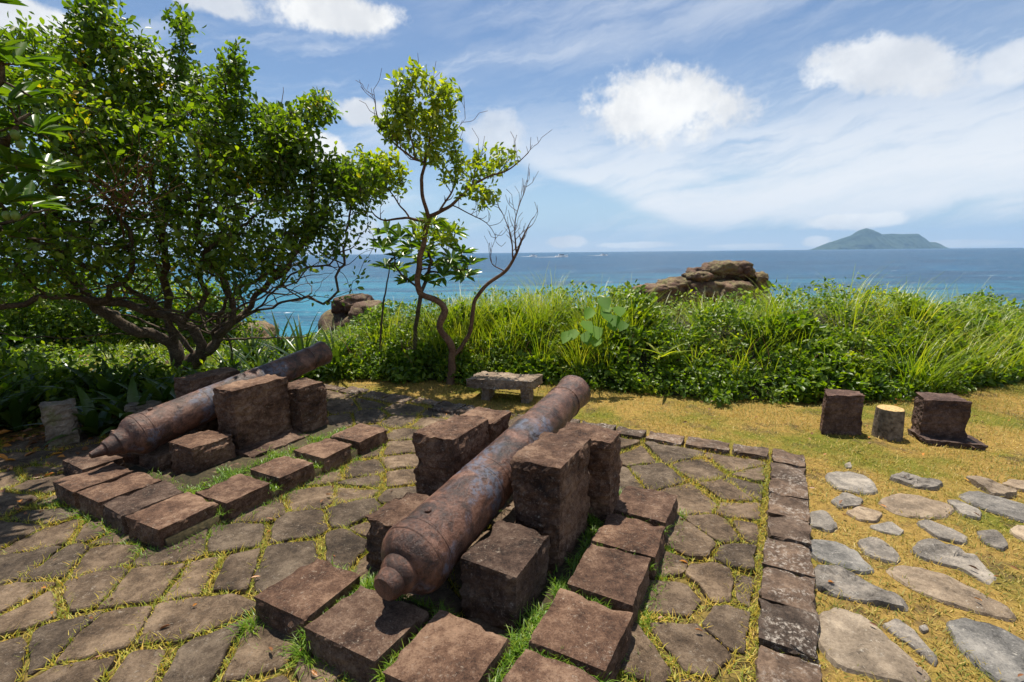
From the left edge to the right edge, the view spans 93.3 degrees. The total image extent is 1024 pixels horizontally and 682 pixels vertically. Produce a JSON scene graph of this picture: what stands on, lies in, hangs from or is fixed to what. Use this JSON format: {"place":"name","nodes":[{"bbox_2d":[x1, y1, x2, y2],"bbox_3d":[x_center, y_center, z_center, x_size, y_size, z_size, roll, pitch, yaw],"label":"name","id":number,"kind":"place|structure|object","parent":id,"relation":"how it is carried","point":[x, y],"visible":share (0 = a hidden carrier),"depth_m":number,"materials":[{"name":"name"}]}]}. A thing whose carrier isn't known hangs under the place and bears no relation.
{"place":"outdoors","nodes":[
{"label":"outdoors","id":0,"kind":"place"},
{"bbox_2d":[0,389,825,681],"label":"pavement","id":1,"kind":"structure","parent":0,"point":[199,658],"depth_m":2.71,"materials":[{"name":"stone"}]},
{"bbox_2d":[11,384,130,446],"bbox_3d":[-4.135,0.725,4.699,1.043,0.467,0.934,-1,10,0],"label":"strap leaved plant","id":2,"kind":"object","parent":1,"relation":"on","point":[90,423],"visible":0.66,"depth_m":4.75,"materials":[{"name":"green plant"}]},
{"bbox_2d":[22,356,168,414],"bbox_3d":[-4.513,0.485,5.429,1.372,0.682,1.210,-10,14,-42],"label":"strap leaved plant","id":3,"kind":"object","parent":1,"relation":"on","point":[110,388],"visible":0.38,"depth_m":5.39,"materials":[{"name":"green plant"}]},
{"bbox_2d":[68,375,175,438],"bbox_3d":[-3.981,0.664,4.875,1.070,0.520,0.973,-1,10,0],"label":"strap leaved plant","id":4,"kind":"object","parent":1,"relation":"on","point":[119,412],"visible":0.38,"depth_m":4.89,"materials":[{"name":"green plant"}]},
{"bbox_2d":[77,372,190,407],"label":"strap leaved plant","id":5,"kind":"object","parent":1,"relation":"on","point":[163,394],"visible":0.34,"depth_m":5.11,"materials":[{"name":"green plant"}]},
{"bbox_2d":[138,367,211,400],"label":"strap leaved plant","id":6,"kind":"object","parent":1,"relation":"on","point":[172,391],"visible":0.08,"depth_m":5.21,"materials":[{"name":"green plant"}]},
{"bbox_2d":[179,357,246,373],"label":"strap leaved plant","id":7,"kind":"object","parent":1,"relation":"on","point":[235,366],"visible":0.09,"depth_m":6.05,"materials":[{"name":"green plant"}]},
{"bbox_2d":[44,425,685,681],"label":"grass tufts","id":8,"kind":"object","parent":1,"relation":"on","point":[518,646],"visible":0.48,"depth_m":2.38,"materials":[{"name":"plant"}]},
{"bbox_2d":[0,337,1023,681],"bbox_3d":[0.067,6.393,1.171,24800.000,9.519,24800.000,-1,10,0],"label":"ground","id":9,"kind":"structure","parent":0,"point":[906,525],"depth_m":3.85,"materials":[{"name":"plant"}]},
{"bbox_2d":[0,370,43,418],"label":"strap leaved plant","id":10,"kind":"object","parent":9,"relation":"on","point":[9,398],"visible":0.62,"depth_m":4.98,"materials":[{"name":"green plant"}]},
{"bbox_2d":[0,372,54,424],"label":"strap leaved plant","id":11,"kind":"object","parent":9,"relation":"on","point":[5,394],"visible":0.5,"depth_m":4.92,"materials":[{"name":"green plant"}]},
{"bbox_2d":[0,361,72,431],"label":"strap leaved plant","id":12,"kind":"object","parent":9,"relation":"on","point":[11,416],"visible":0.74,"depth_m":4.95,"materials":[{"name":"green plant"}]},
{"bbox_2d":[0,255,78,353],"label":"dark bush","id":13,"kind":"object","parent":9,"relation":"on","point":[11,322],"visible":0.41,"depth_m":8.91,"materials":[{"name":"green plant"}]},
{"bbox_2d":[0,347,80,393],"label":"strap leaved plant","id":14,"kind":"object","parent":9,"relation":"on","point":[45,361],"visible":0.02,"depth_m":5.80,"materials":[{"name":"green plant"}]},
{"bbox_2d":[0,0,82,240],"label":"fruit tree","id":15,"kind":"object","parent":9,"relation":"on","point":[35,163],"visible":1,"depth_m":3.56,"materials":[{"name":"green plant"}]},
{"bbox_2d":[0,367,111,417],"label":"strap leaved plant","id":16,"kind":"object","parent":9,"relation":"on","point":[62,392],"visible":0.21,"depth_m":5.14,"materials":[{"name":"green plant"}]},
{"bbox_2d":[38,398,82,450],"bbox_3d":[-4.240,0.801,4.546,0.266,0.482,0.224,-8,13,-36],"label":"stone post","id":17,"kind":"object","parent":9,"relation":"on","point":[57,418],"visible":0.84,"depth_m":4.48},
{"bbox_2d":[17,355,113,386],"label":"strap leaved plant","id":18,"kind":"object","parent":9,"relation":"on","point":[65,364],"visible":0.08,"depth_m":5.92,"materials":[{"name":"green plant"}]},
{"bbox_2d":[21,259,132,353],"bbox_3d":[-8.400,-0.755,9.241,2.312,2.122,1.467,-1,10,0],"label":"dark bush","id":19,"kind":"object","parent":9,"relation":"on","point":[82,311],"visible":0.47,"depth_m":9.02,"materials":[{"name":"green plant"}]},
{"bbox_2d":[53,462,132,508],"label":"platform stone","id":20,"kind":"object","parent":9,"relation":"on","point":[66,488],"visible":0.59,"depth_m":3.52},
{"bbox_2d":[62,454,125,475],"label":"platform stone","id":21,"kind":"object","parent":9,"relation":"on","point":[77,465],"visible":0.5,"depth_m":3.90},
{"bbox_2d":[76,472,161,520],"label":"platform stone","id":22,"kind":"object","parent":9,"relation":"on","point":[92,500],"visible":0.51,"depth_m":3.37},
{"bbox_2d":[84,250,185,351],"bbox_3d":[-7.199,-0.757,9.410,1.836,2.015,1.552,-8,13,-37],"label":"dark bush","id":23,"kind":"object","parent":9,"relation":"on","point":[152,291],"visible":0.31,"depth_m":9.15,"materials":[{"name":"green plant"}]},
{"bbox_2d":[110,430,165,463],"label":"support block","id":24,"kind":"structure","parent":9,"relation":"on","point":[132,458],"depth_m":4.10,"materials":[{"name":"red stone"}]},
{"bbox_2d":[102,480,183,534],"bbox_3d":[-2.488,1.147,3.298,0.328,0.201,0.409,5,12,30],"label":"platform stone","id":25,"kind":"object","parent":9,"relation":"on","point":[116,510],"visible":0.52,"depth_m":3.20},
{"bbox_2d":[124,400,161,413],"bbox_3d":[-3.721,0.791,4.911,0.314,0.360,0.195,-4,11,-19],"label":"stone post","id":26,"kind":"object","parent":9,"relation":"on","point":[134,407],"visible":0.24,"depth_m":4.82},
{"bbox_2d":[139,441,171,471],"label":"cradle stone","id":27,"kind":"object","parent":9,"relation":"on","point":[160,457],"visible":0.43,"depth_m":3.99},
{"bbox_2d":[88,341,332,457],"bbox_3d":[-2.648,0.495,4.555,0.370,0.339,2.249,5,22,28],"label":"cannon","id":28,"kind":"object","parent":27,"relation":"on","point":[149,430],"visible":0.86,"depth_m":4.08,"materials":[{"name":"metal"}]},
{"bbox_2d":[125,492,218,548],"bbox_3d":[-2.178,1.173,3.129,0.376,0.207,0.391,5,12,27],"label":"platform stone","id":29,"kind":"object","parent":9,"relation":"on","point":[155,525],"visible":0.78,"depth_m":3.03,"materials":[{"name":"stone"}]},
{"bbox_2d":[0,0,387,386],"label":"broad tree","id":30,"kind":"object","parent":9,"relation":"on","point":[273,160],"visible":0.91,"depth_m":5.19,"materials":[{"name":"green plant"}]},
{"bbox_2d":[169,430,235,474],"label":"support block","id":31,"kind":"structure","parent":9,"relation":"on","point":[197,452],"depth_m":3.89,"materials":[{"name":"red stone"}]},
{"bbox_2d":[174,367,239,435],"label":"support block","id":32,"kind":"structure","parent":9,"relation":"on","point":[185,385],"depth_m":4.56,"materials":[{"name":"red stone"}]},
{"bbox_2d":[159,271,266,353],"bbox_3d":[-5.803,-0.581,9.192,2.041,1.753,1.477,-1,10,0],"label":"dark bush","id":33,"kind":"object","parent":9,"relation":"on","point":[236,332],"visible":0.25,"depth_m":9.10,"materials":[{"name":"green plant"}]},
{"bbox_2d":[199,344,266,368],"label":"spiky plant","id":34,"kind":"object","parent":9,"relation":"on","point":[229,356],"visible":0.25,"depth_m":6.72,"materials":[{"name":"green plant"}]},
{"bbox_2d":[195,474,272,520],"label":"platform stone","id":35,"kind":"object","parent":9,"relation":"on","point":[238,494],"visible":0.69,"depth_m":3.34,"materials":[{"name":"stone"}]},
{"bbox_2d":[212,374,292,448],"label":"support block","id":36,"kind":"structure","parent":9,"relation":"on","point":[249,412],"depth_m":4.26,"materials":[{"name":"red stone"}]},
{"bbox_2d":[238,320,279,336],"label":"rock outcrop","id":37,"kind":"object","parent":9,"relation":"on","point":[271,327],"visible":0.02,"depth_m":12.36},
{"bbox_2d":[225,342,294,380],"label":"spiky plant","id":38,"kind":"object","parent":9,"relation":"on","point":[258,361],"visible":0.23,"depth_m":6.44,"materials":[{"name":"green plant"}]},
{"bbox_2d":[235,430,310,457],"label":"plinth stone","id":39,"kind":"object","parent":9,"relation":"on","point":[276,442],"visible":0.56,"depth_m":4.27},
{"bbox_2d":[250,456,314,494],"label":"platform stone","id":40,"kind":"object","parent":9,"relation":"on","point":[287,472],"visible":0.74,"depth_m":3.67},
{"bbox_2d":[254,558,360,641],"bbox_3d":[-0.995,1.297,2.398,0.359,0.198,0.370,5,12,28],"label":"platform stone","id":41,"kind":"object","parent":9,"relation":"on","point":[301,596],"visible":0.78,"depth_m":2.32,"materials":[{"name":"stone"}]},
{"bbox_2d":[287,377,328,432],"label":"support block","id":42,"kind":"structure","parent":9,"relation":"on","point":[308,404],"depth_m":4.64,"materials":[{"name":"red stone"}]},
{"bbox_2d":[293,438,353,472],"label":"platform stone","id":43,"kind":"object","parent":9,"relation":"on","point":[328,453],"visible":0.67,"depth_m":4.02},
{"bbox_2d":[318,293,386,331],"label":"rock outcrop","id":44,"kind":"object","parent":9,"relation":"on","point":[337,313],"visible":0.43,"depth_m":14.41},
{"bbox_2d":[330,423,387,454],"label":"platform stone","id":45,"kind":"object","parent":9,"relation":"on","point":[362,438],"visible":0.74,"depth_m":4.36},
{"bbox_2d":[304,585,428,681],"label":"platform stone","id":46,"kind":"object","parent":9,"relation":"on","point":[360,633],"visible":0.81,"depth_m":2.10,"materials":[{"name":"stone"}]},
{"bbox_2d":[128,425,604,681],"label":"soil","id":47,"kind":"structure","parent":9,"relation":"on","point":[191,478],"depth_m":3.55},
{"bbox_2d":[365,492,429,568],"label":"support block","id":48,"kind":"structure","parent":9,"relation":"on","point":[384,518],"depth_m":2.69,"materials":[{"name":"red stone"}]},
{"bbox_2d":[368,211,487,365],"bbox_3d":[-1.171,-0.596,6.920,1.732,2.411,0.990,-1,10,0],"label":"long leaved shrub","id":49,"kind":"object","parent":9,"relation":"on","point":[447,262],"visible":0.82,"depth_m":6.78,"materials":[{"name":"green plant"}]},
{"bbox_2d":[342,53,549,384],"bbox_3d":[-0.934,-1.385,6.230,2.899,4.189,0.971,1,10,6],"label":"twisted tree","id":50,"kind":"object","parent":9,"relation":"on","point":[402,110],"visible":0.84,"depth_m":6.00,"materials":[{"name":"green plant"}]},
{"bbox_2d":[382,609,510,681],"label":"platform stone","id":51,"kind":"object","parent":9,"relation":"on","point":[443,646],"visible":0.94,"depth_m":1.97,"materials":[{"name":"stone"}]},
{"bbox_2d":[412,414,490,495],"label":"support block","id":52,"kind":"structure","parent":9,"relation":"on","point":[446,450],"depth_m":3.02,"materials":[{"name":"red stone"}]},
{"bbox_2d":[374,375,590,600],"bbox_3d":[-0.018,0.755,3.091,0.388,0.359,2.331,5,19,28],"label":"cannon","id":53,"kind":"object","parent":52,"relation":"on","point":[428,542],"visible":0.88,"depth_m":2.45,"materials":[{"name":"metal"}]},
{"bbox_2d":[460,407,510,442],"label":"support block","id":54,"kind":"structure","parent":9,"relation":"on","point":[498,421],"depth_m":3.47,"materials":[{"name":"red stone"}]},
{"bbox_2d":[466,371,542,403],"bbox_3d":[-0.086,0.577,5.917,0.855,0.313,0.434,2,11,16],"label":"stone bench","id":55,"kind":"object","parent":9,"relation":"on","point":[488,383],"visible":0.98,"depth_m":5.78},
{"bbox_2d":[459,520,550,632],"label":"support block","id":56,"kind":"structure","parent":9,"relation":"on","point":[504,567],"depth_m":2.29,"materials":[{"name":"red stone"}]},
{"bbox_2d":[0,273,1023,427],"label":"undergrowth","id":57,"kind":"object","parent":9,"relation":"on","point":[866,380],"visible":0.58,"depth_m":6.50,"materials":[{"name":"green plant"}]},
{"bbox_2d":[561,297,628,360],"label":"broad leaved vine","id":58,"kind":"object","parent":57,"relation":"on","point":[614,322],"visible":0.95,"depth_m":5.96,"materials":[{"name":"green plant"}]},
{"bbox_2d":[0,382,1023,681],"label":"leaf litter","id":59,"kind":"object","parent":9,"relation":"on","point":[34,450],"visible":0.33,"depth_m":4.26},
{"bbox_2d":[510,432,590,579],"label":"support block","id":60,"kind":"structure","parent":9,"relation":"on","point":[550,476],"depth_m":2.63,"materials":[{"name":"red stone"}]},
{"bbox_2d":[502,649,598,681],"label":"platform stone","id":61,"kind":"object","parent":9,"relation":"on","point":[530,666],"visible":1,"depth_m":1.88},
{"bbox_2d":[290,381,822,681],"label":"kerb","id":62,"kind":"structure","parent":9,"relation":"on","point":[788,620],"depth_m":2.73,"materials":[{"name":"stone"}]},
{"bbox_2d":[528,588,632,681],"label":"platform stone","id":63,"kind":"object","parent":9,"relation":"on","point":[593,637],"visible":0.84,"depth_m":2.06,"materials":[{"name":"stone"}]},
{"bbox_2d":[557,421,622,521],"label":"support block","id":64,"kind":"structure","parent":9,"relation":"on","point":[604,466],"depth_m":3.00,"materials":[{"name":"red stone"}]},
{"bbox_2d":[567,543,650,623],"bbox_3d":[0.503,1.266,2.487,0.350,0.204,0.413,5,12,27],"label":"platform stone","id":65,"kind":"object","parent":9,"relation":"on","point":[620,579],"visible":0.76,"depth_m":2.42,"materials":[{"name":"stone"}]},
{"bbox_2d":[591,513,664,579],"bbox_3d":[0.683,1.202,2.820,0.373,0.201,0.364,5,12,27],"label":"platform stone","id":66,"kind":"object","parent":9,"relation":"on","point":[620,532],"visible":0.62,"depth_m":2.75,"materials":[{"name":"stone"}]},
{"bbox_2d":[613,486,677,539],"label":"platform stone","id":67,"kind":"object","parent":9,"relation":"on","point":[653,507],"visible":0.66,"depth_m":3.09,"materials":[{"name":"stone"}]},
{"bbox_2d":[809,510,837,532],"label":"flat stone","id":68,"kind":"object","parent":9,"relation":"on","point":[821,520],"visible":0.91,"depth_m":3.12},
{"bbox_2d":[819,389,864,434],"bbox_3d":[3.200,0.698,4.743,0.419,0.428,0.250,0,10,5],"label":"stone stool","id":69,"kind":"object","parent":9,"relation":"on","point":[842,410],"visible":0.98,"depth_m":4.64,"materials":[{"name":"stone"}]},
{"bbox_2d":[810,539,873,574],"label":"flat stone","id":70,"kind":"object","parent":9,"relation":"on","point":[833,552],"visible":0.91,"depth_m":2.78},
{"bbox_2d":[831,492,863,508],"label":"flat stone","id":71,"kind":"object","parent":9,"relation":"on","point":[848,499],"visible":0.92,"depth_m":3.39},
{"bbox_2d":[844,462,851,468],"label":"flat stone","id":72,"kind":"object","parent":9,"relation":"on","point":[849,465],"visible":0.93,"depth_m":3.96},
{"bbox_2d":[825,471,877,494],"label":"flat stone","id":73,"kind":"object","parent":9,"relation":"on","point":[848,480],"visible":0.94,"depth_m":3.65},
{"bbox_2d":[814,565,908,611],"bbox_3d":[1.814,1.302,2.539,0.415,0.087,0.264,5,12,28],"label":"flat stone","id":74,"kind":"object","parent":9,"relation":"on","point":[854,587],"visible":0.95,"depth_m":2.51,"materials":[{"name":"stone"}]},
{"bbox_2d":[846,506,882,522],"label":"flat stone","id":75,"kind":"object","parent":9,"relation":"on","point":[861,514],"visible":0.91,"depth_m":3.21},
{"bbox_2d":[818,607,931,681],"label":"flat stone","id":76,"kind":"object","parent":9,"relation":"on","point":[852,640],"visible":0.92,"depth_m":2.12,"materials":[{"name":"stone"}]},
{"bbox_2d":[857,536,900,564],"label":"flat stone","id":77,"kind":"object","parent":9,"relation":"on","point":[885,551],"visible":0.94,"depth_m":2.84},
{"bbox_2d":[870,522,903,535],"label":"flat stone","id":78,"kind":"object","parent":9,"relation":"on","point":[889,528],"visible":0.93,"depth_m":3.06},
{"bbox_2d":[871,405,904,441],"bbox_3d":[3.568,0.777,4.579,0.236,0.308,0.247,-1,10,0],"label":"tree stump","id":79,"kind":"object","parent":9,"relation":"on","point":[888,422],"visible":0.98,"depth_m":4.50,"materials":[{"name":"grey wood"}]},
{"bbox_2d":[883,618,937,666],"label":"flat stone","id":80,"kind":"object","parent":9,"relation":"on","point":[904,630],"visible":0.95,"depth_m":2.20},
{"bbox_2d":[889,471,942,490],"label":"flat stone","id":81,"kind":"object","parent":9,"relation":"on","point":[919,482],"visible":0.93,"depth_m":3.63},
{"bbox_2d":[878,493,954,519],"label":"flat stone","id":82,"kind":"object","parent":9,"relation":"on","point":[909,504],"visible":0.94,"depth_m":3.31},
{"bbox_2d":[919,625,928,633],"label":"flat stone","id":83,"kind":"object","parent":9,"relation":"on","point":[923,629],"visible":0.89,"depth_m":2.25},
{"bbox_2d":[916,520,967,544],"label":"flat stone","id":84,"kind":"object","parent":9,"relation":"on","point":[938,531],"visible":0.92,"depth_m":2.99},
{"bbox_2d":[907,429,987,450],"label":"base slab","id":85,"kind":"structure","parent":9,"relation":"on","point":[929,440],"depth_m":4.36,"materials":[{"name":"stone"}]},
{"bbox_2d":[911,392,971,439],"bbox_3d":[3.987,0.693,4.531,0.365,0.381,0.297,2,11,15],"label":"stone stool","id":86,"kind":"object","parent":85,"relation":"on","point":[947,415],"visible":0.98,"depth_m":4.42,"materials":[{"name":"stone"}]},
{"bbox_2d":[886,565,1016,622],"bbox_3d":[2.264,1.310,2.516,0.277,0.071,0.516,-10,14,-41],"label":"flat stone","id":87,"kind":"object","parent":9,"relation":"on","point":[947,590],"visible":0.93,"depth_m":2.49,"materials":[{"name":"stone"}]},
{"bbox_2d":[910,538,996,584],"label":"flat stone","id":88,"kind":"object","parent":9,"relation":"on","point":[951,555],"visible":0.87,"depth_m":2.75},
{"bbox_2d":[947,499,981,520],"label":"flat stone","id":89,"kind":"object","parent":9,"relation":"on","point":[962,508],"visible":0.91,"depth_m":3.26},
{"bbox_2d":[946,618,1023,681],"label":"flat stone","id":90,"kind":"object","parent":9,"relation":"on","point":[994,647],"visible":0.93,"depth_m":2.13,"materials":[{"name":"stone"}]},
{"bbox_2d":[959,491,1023,522],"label":"flat stone","id":91,"kind":"object","parent":9,"relation":"on","point":[1000,506],"visible":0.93,"depth_m":3.32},
{"bbox_2d":[966,476,1016,498],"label":"flat stone","id":92,"kind":"object","parent":9,"relation":"on","point":[992,487],"visible":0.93,"depth_m":3.55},
{"bbox_2d":[977,529,1007,551],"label":"flat stone","id":93,"kind":"object","parent":9,"relation":"on","point":[993,537],"visible":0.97,"depth_m":2.93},
{"bbox_2d":[1002,479,1023,492],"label":"flat stone","id":94,"kind":"object","parent":9,"relation":"on","point":[1018,485],"visible":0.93,"depth_m":3.60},
{"bbox_2d":[1009,525,1023,542],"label":"flat stone","id":95,"kind":"object","parent":9,"relation":"on","point":[1017,532],"visible":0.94,"depth_m":3.01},
{"bbox_2d":[0,0,1023,257],"label":"sky","id":96,"kind":"structure","parent":0,"point":[673,125],"materials":[{"name":"blue"}]},
{"bbox_2d":[2,248,1023,336],"bbox_3d":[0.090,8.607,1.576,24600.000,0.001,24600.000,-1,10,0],"label":"sea","id":97,"kind":"structure","parent":0,"point":[998,270],"depth_m":192.81,"materials":[{"name":"liquid"}]},
{"bbox_2d":[628,260,771,315],"bbox_3d":[8.957,0.502,22.797,8.159,8.565,6.428,-1,10,0],"label":"rock outcrop","id":98,"kind":"object","parent":97,"relation":"in","point":[706,278],"visible":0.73,"depth_m":19.93,"materials":[{"name":"stone"}]},
{"bbox_2d":[810,228,946,249],"bbox_3d":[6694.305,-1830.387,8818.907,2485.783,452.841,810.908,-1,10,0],"label":"island","id":99,"kind":"structure","parent":97,"relation":"on","point":[866,238],"depth_m":8657.69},
{"bbox_2d":[12,262,1023,394],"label":"tall grass","id":100,"kind":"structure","parent":0,"point":[530,314],"depth_m":6.80,"materials":[{"name":"plant"}]},
{"bbox_2d":[335,308,1023,400],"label":"bank","id":101,"kind":"structure","parent":0,"point":[644,358],"depth_m":6.44,"materials":[{"name":"plant"}]},
{"bbox_2d":[0,314,19,377],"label":"dark bush","id":102,"kind":"object","parent":101,"relation":"on","point":[15,338],"visible":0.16,"depth_m":5.87,"materials":[{"name":"green plant"}]},
{"bbox_2d":[0,335,50,389],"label":"dark bush","id":103,"kind":"object","parent":101,"relation":"on","point":[5,353],"visible":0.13,"depth_m":5.64,"materials":[{"name":"green plant"}]},
{"bbox_2d":[0,345,98,428],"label":"dark bush","id":104,"kind":"object","parent":101,"relation":"on","point":[42,368],"visible":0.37,"depth_m":5.26,"materials":[{"name":"green plant"}]},
{"bbox_2d":[31,357,126,422],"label":"dark bush","id":105,"kind":"object","parent":101,"relation":"on","point":[91,393],"visible":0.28,"depth_m":5.40,"materials":[{"name":"green plant"}]},
{"bbox_2d":[110,350,198,396],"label":"dark bush","id":106,"kind":"object","parent":101,"relation":"on","point":[153,368],"visible":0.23,"depth_m":5.85,"materials":[{"name":"green plant"}]},
{"bbox_2d":[210,324,291,361],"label":"spiky plant","id":107,"kind":"object","parent":101,"relation":"on","point":[246,349],"visible":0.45,"depth_m":7.36,"materials":[{"name":"green plant"}]},
{"bbox_2d":[248,310,319,359],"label":"spiky plant","id":108,"kind":"object","parent":101,"relation":"on","point":[278,341],"visible":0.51,"depth_m":7.67,"materials":[{"name":"green plant"}]},
{"bbox_2d":[240,311,352,370],"bbox_3d":[-3.069,-0.026,6.982,1.478,0.963,1.603,6,12,32],"label":"spiky plant","id":109,"kind":"object","parent":101,"relation":"on","point":[299,342],"visible":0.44,"depth_m":7.01,"materials":[{"name":"green plant"}]},
{"bbox_2d":[315,322,372,380],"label":"spiky plant","id":110,"kind":"object","parent":101,"relation":"on","point":[336,354],"visible":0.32,"depth_m":6.93,"materials":[{"name":"green plant"}]},
{"bbox_2d":[335,288,956,377],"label":"dead stems","id":111,"kind":"object","parent":101,"relation":"on","point":[632,336],"visible":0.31,"depth_m":6.75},
{"bbox_2d":[642,340,687,359],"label":"arching plant","id":112,"kind":"object","parent":101,"relation":"on","point":[660,355],"visible":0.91,"depth_m":6.11,"materials":[{"name":"green plant"}]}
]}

